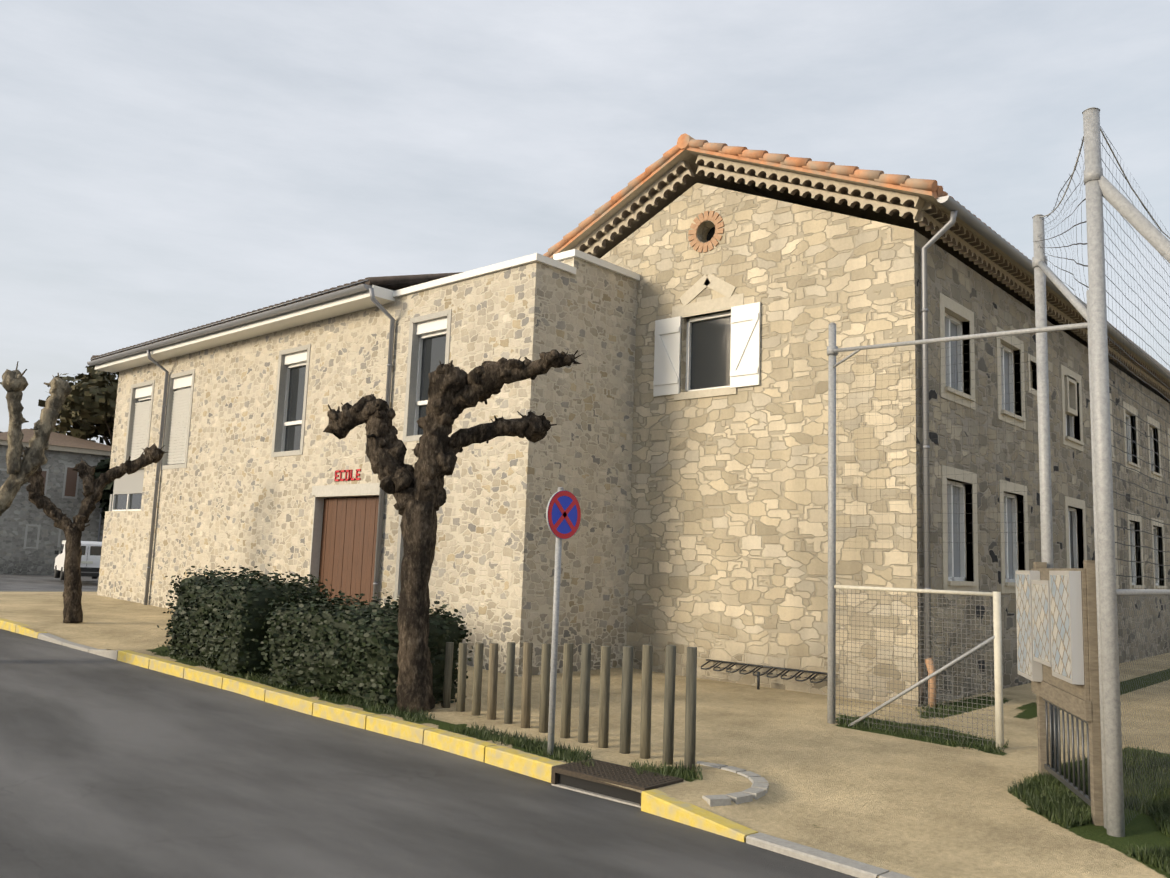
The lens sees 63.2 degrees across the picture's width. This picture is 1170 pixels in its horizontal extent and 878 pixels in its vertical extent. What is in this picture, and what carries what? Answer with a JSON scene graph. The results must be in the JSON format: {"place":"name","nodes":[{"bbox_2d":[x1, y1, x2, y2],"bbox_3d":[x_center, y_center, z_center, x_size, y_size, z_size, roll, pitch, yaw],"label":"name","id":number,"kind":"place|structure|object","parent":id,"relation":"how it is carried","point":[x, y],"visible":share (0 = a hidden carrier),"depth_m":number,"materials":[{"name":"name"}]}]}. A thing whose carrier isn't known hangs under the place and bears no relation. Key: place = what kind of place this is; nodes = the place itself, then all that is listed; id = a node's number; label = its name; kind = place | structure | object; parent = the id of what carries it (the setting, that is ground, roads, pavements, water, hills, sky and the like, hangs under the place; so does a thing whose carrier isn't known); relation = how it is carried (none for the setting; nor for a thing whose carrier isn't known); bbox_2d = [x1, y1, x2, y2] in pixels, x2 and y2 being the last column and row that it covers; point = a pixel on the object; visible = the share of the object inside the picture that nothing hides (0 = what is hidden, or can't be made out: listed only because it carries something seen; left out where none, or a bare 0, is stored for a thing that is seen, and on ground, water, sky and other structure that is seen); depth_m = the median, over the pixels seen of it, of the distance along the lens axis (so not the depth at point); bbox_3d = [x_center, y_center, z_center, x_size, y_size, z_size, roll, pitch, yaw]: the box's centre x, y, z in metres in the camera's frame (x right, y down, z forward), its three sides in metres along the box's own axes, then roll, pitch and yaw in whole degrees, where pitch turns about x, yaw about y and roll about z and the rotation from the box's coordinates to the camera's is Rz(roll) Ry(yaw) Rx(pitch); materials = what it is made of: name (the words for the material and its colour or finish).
{"place":"outdoors","nodes":[
{"label":"outdoors","id":0,"kind":"place"},
{"bbox_2d":[0,445,110,574],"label":"house","id":1,"kind":"structure","parent":0,"point":[19,513],"depth_m":54.84,"materials":[{"name":"grey stone"}]},
{"bbox_2d":[0,574,856,877],"bbox_3d":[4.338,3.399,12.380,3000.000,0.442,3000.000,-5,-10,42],"label":"road","id":2,"kind":"structure","parent":0,"point":[112,768],"depth_m":7.11,"materials":[{"name":"grey asphalt"}]},
{"bbox_2d":[0,361,72,515],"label":"plane tree","id":3,"kind":"object","parent":2,"relation":"on","point":[15,384],"visible":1,"depth_m":13.46,"materials":[{"name":"brown plant"}]},
{"bbox_2d":[0,429,111,548],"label":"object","id":4,"kind":"object","parent":2,"relation":"on","point":[62,442],"visible":0.44,"depth_m":56.21,"materials":[{"name":"grey"}]},
{"bbox_2d":[54,540,101,579],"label":"white van","id":5,"kind":"object","parent":2,"relation":"on","point":[90,560],"visible":0.62,"depth_m":44.35,"materials":[{"name":"white metal"}]},
{"bbox_2d":[38,365,118,445],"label":"tree","id":6,"kind":"object","parent":2,"relation":"on","point":[87,410],"visible":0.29,"depth_m":60.68,"materials":[{"name":"green plant"}]},
{"bbox_2d":[93,458,113,518],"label":"distant tree","id":7,"kind":"object","parent":2,"relation":"on","point":[104,466],"visible":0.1,"depth_m":55.60,"materials":[{"name":"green plant"}]},
{"bbox_2d":[87,249,639,608],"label":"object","id":8,"kind":"object","parent":2,"relation":"on","point":[346,543],"visible":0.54,"depth_m":17.85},
{"bbox_2d":[97,302,394,608],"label":"building wall","id":9,"kind":"structure","parent":8,"relation":"attached to","point":[235,494],"depth_m":19.99,"materials":[{"name":"beige stone"}]},
{"bbox_2d":[0,591,913,877],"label":"kerbs","id":10,"kind":"structure","parent":2,"relation":"on","point":[658,803],"depth_m":8.76,"materials":[{"name":"concrete"}]},
{"bbox_2d":[0,592,1169,877],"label":"forecourt","id":11,"kind":"structure","parent":2,"relation":"on","point":[910,806],"depth_m":8.88,"materials":[{"name":"beige soil"}]},
{"bbox_2d":[21,443,166,622],"bbox_3d":[-9.320,1.718,17.821,2.564,3.436,0.732,4,-8,-17],"label":"plane tree","id":12,"kind":"object","parent":11,"relation":"on","point":[72,592],"visible":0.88,"depth_m":17.60,"materials":[{"name":"brown plant"}]},
{"bbox_2d":[157,564,335,675],"bbox_3d":[-4.876,2.556,13.770,2.988,1.464,1.888,-5,-10,42],"label":"hedge","id":13,"kind":"object","parent":11,"relation":"on","point":[213,617],"visible":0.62,"depth_m":13.05,"materials":[{"name":"green plant"}]},
{"bbox_2d":[251,585,475,706],"bbox_3d":[-2.757,2.515,11.832,2.874,1.323,1.508,-3,-9,34],"label":"hedge","id":14,"kind":"object","parent":11,"relation":"on","point":[352,649],"visible":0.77,"depth_m":11.41,"materials":[{"name":"green plant"}]},
{"bbox_2d":[323,349,583,712],"bbox_3d":[-1.599,1.050,11.146,3.185,4.156,1.009,1,-7,10],"label":"plane tree","id":15,"kind":"object","parent":11,"relation":"on","point":[418,491],"visible":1,"depth_m":10.92,"materials":[{"name":"brown plant"}]},
{"bbox_2d":[546,487,580,754],"bbox_3d":[-0.258,1.688,8.671,0.098,2.501,0.450,-5,-10,42],"label":"no stopping sign","id":16,"kind":"object","parent":11,"relation":"on","point":[563,514],"visible":0.94,"depth_m":8.69,"materials":[{"name":"grey metal"}]},
{"bbox_2d":[442,642,696,769],"bbox_3d":[-0.334,2.501,9.602,0.121,1.123,3.880,8,-10,-40],"label":"bollard fence","id":17,"kind":"object","parent":11,"relation":"on","point":[646,705],"visible":0.9,"depth_m":9.18,"materials":[{"name":"brown wood"}]},
{"bbox_2d":[551,759,683,807],"bbox_3d":[0.254,2.840,7.779,0.988,0.226,0.505,-5,-10,42],"label":"drain grate","id":18,"kind":"object","parent":11,"relation":"on","point":[580,777],"visible":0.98,"depth_m":7.68,"materials":[{"name":"metal"}]},
{"bbox_2d":[152,644,1169,873],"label":"grass","id":19,"kind":"structure","parent":11,"relation":"on","point":[1059,804],"depth_m":8.18,"materials":[{"name":"green plant"}]},
{"bbox_2d":[701,659,827,688],"bbox_3d":[2.552,3.441,13.715,2.147,0.312,0.333,-5,-10,42],"label":"bike rack","id":20,"kind":"object","parent":11,"relation":"on","point":[758,675],"visible":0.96,"depth_m":13.68,"materials":[{"name":"grey metal"}]},
{"bbox_2d":[827,107,1169,836],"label":"ball stop netting","id":21,"kind":"object","parent":11,"relation":"on","point":[1097,189],"visible":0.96,"depth_m":7.77,"materials":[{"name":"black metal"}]},
{"bbox_2d":[1015,560,1103,825],"bbox_3d":[3.850,1.990,7.779,0.202,1.966,1.906,0,-8,13],"label":"notice board","id":22,"kind":"object","parent":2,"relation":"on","point":[1057,641],"visible":0.98,"depth_m":7.35,"materials":[{"name":"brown wood"}]},
{"bbox_2d":[378,262,636,676],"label":"building wall","id":23,"kind":"structure","parent":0,"point":[492,571],"depth_m":15.04,"materials":[{"name":"beige stone"}]},
{"bbox_2d":[560,257,636,297],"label":"parapet wall","id":24,"kind":"structure","parent":23,"relation":"on","point":[588,271],"depth_m":15.80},
{"bbox_2d":[0,0,1169,444],"label":"sky","id":25,"kind":"structure","parent":0,"point":[167,167],"materials":[{"name":"grey"}]},
{"bbox_2d":[543,133,1169,707],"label":"old building","id":26,"kind":"structure","parent":0,"point":[728,533],"depth_m":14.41,"materials":[{"name":"beige stone"}]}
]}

